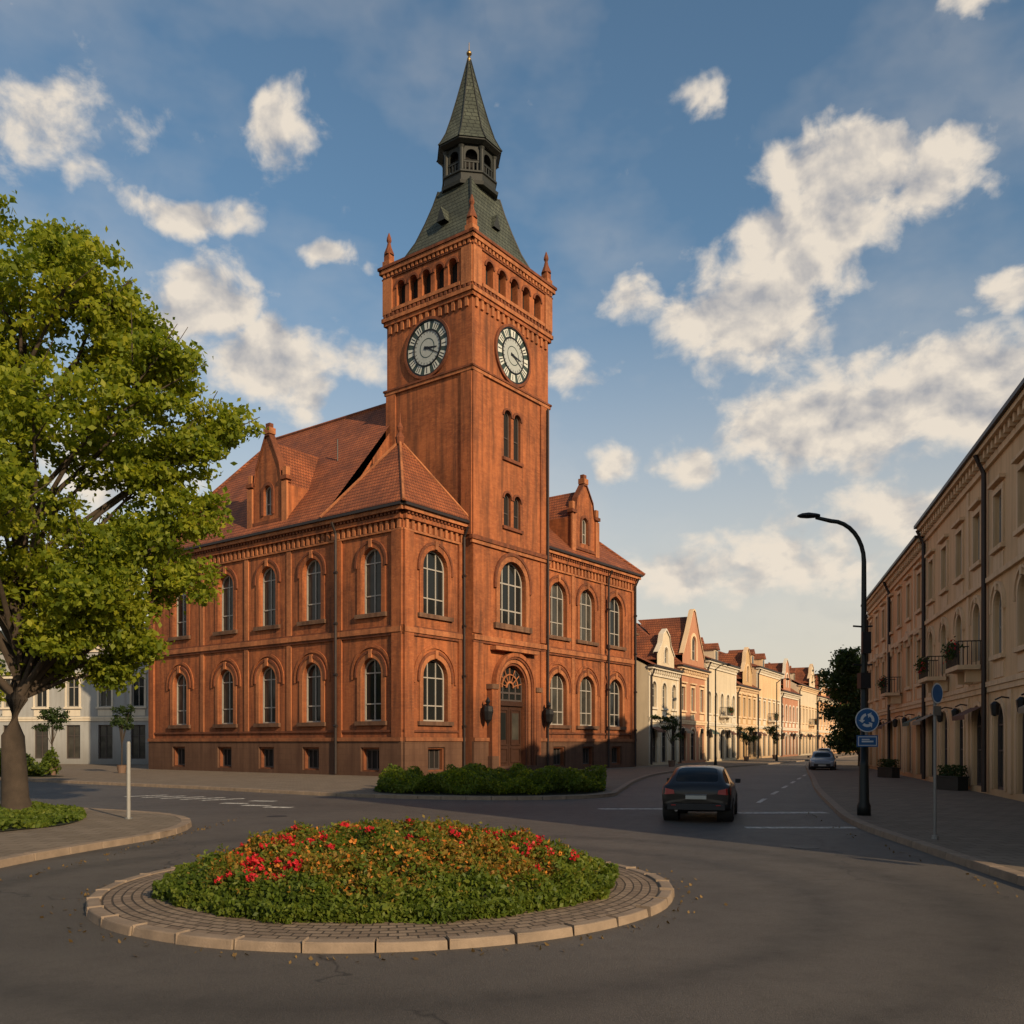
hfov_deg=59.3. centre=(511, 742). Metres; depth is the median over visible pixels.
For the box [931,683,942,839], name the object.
traffic sign
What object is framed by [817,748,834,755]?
dark sedan car
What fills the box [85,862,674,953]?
roundabout island
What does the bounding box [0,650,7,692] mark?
street tree
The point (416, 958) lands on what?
fallen leaves
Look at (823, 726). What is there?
gabled townhouse
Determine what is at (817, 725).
street lamp
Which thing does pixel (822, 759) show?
silver sedan car
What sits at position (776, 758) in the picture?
street lamp
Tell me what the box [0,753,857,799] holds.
pavement
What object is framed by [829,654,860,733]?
street tree
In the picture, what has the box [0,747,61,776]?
hedge
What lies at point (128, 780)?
steel bollard post
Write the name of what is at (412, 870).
flower bed
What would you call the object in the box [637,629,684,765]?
gabled townhouse
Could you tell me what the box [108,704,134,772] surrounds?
potted tree
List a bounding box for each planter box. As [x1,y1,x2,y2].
[877,758,900,777]
[937,764,969,790]
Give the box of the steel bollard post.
[124,741,132,818]
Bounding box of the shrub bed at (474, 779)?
[373,763,606,794]
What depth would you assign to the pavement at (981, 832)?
22.71 m
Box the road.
[0,761,1023,1023]
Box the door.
[497,668,543,770]
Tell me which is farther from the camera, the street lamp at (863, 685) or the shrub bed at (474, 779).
the shrub bed at (474, 779)
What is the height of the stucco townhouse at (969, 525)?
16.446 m
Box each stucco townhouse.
[867,535,925,779]
[912,378,1023,801]
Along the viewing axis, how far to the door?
57.23 m
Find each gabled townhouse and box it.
[637,609,711,763]
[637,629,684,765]
[701,637,741,761]
[718,647,761,759]
[718,649,784,758]
[765,658,802,756]
[789,664,820,755]
[815,670,838,752]
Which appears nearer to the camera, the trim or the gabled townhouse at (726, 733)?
the trim
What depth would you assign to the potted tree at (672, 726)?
70.69 m
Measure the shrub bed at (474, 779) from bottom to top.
1.118 m
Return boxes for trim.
[0,642,149,738]
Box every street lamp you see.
[714,663,730,764]
[775,678,789,760]
[797,512,872,815]
[817,692,825,749]
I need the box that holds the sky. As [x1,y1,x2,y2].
[0,0,1023,687]
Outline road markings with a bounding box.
[123,775,855,827]
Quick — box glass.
[5,678,144,757]
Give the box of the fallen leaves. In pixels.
[0,812,1017,965]
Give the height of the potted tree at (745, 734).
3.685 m
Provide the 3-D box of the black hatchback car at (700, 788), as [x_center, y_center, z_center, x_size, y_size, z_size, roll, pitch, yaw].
[5.155,1.323,24.436,1.999,1.466,4.197,0,0,16]
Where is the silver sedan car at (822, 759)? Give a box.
[807,751,837,769]
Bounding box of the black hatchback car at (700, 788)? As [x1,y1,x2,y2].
[662,765,740,821]
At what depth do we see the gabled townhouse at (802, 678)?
140.16 m
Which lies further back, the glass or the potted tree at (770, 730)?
the potted tree at (770, 730)
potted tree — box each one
[31,706,70,774]
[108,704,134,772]
[650,712,685,766]
[734,726,759,760]
[763,725,783,758]
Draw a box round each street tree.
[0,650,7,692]
[0,660,5,716]
[811,646,860,765]
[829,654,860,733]
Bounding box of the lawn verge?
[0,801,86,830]
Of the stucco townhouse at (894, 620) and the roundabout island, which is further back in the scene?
the stucco townhouse at (894, 620)
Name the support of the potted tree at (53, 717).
on the pavement at (620, 779)
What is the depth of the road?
8.91 m
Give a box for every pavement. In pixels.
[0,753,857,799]
[0,808,191,867]
[806,756,1023,885]
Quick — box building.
[0,647,148,763]
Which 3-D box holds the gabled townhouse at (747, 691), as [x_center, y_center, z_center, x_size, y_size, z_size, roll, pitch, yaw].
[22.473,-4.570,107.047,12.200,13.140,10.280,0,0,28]
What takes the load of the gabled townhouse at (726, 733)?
on the pavement at (620, 779)
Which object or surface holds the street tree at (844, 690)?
on the pavement at (981, 832)
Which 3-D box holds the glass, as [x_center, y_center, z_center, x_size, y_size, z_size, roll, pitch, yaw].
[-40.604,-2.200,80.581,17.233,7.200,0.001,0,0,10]
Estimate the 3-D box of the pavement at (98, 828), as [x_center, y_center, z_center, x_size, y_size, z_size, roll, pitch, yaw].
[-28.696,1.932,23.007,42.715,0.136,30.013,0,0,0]
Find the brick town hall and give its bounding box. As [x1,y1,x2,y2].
[148,49,644,775]
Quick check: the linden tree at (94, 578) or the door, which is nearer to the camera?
the linden tree at (94, 578)
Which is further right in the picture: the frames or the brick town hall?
the brick town hall
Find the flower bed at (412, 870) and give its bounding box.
[151,814,619,924]
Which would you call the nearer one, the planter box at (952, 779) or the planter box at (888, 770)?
the planter box at (952, 779)
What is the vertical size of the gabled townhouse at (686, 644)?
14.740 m
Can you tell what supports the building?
on the pavement at (620, 779)
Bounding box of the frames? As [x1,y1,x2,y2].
[4,677,144,758]
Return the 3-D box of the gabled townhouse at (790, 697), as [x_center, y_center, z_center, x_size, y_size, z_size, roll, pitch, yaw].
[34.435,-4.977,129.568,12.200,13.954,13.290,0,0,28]
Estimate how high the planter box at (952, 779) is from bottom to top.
1.040 m
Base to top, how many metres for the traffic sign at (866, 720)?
1.000 m
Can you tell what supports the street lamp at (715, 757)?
on the pavement at (620, 779)
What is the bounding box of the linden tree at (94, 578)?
[0,190,268,809]
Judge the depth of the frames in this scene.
80.19 m
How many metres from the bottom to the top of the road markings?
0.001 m
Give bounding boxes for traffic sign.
[855,708,878,746]
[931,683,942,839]

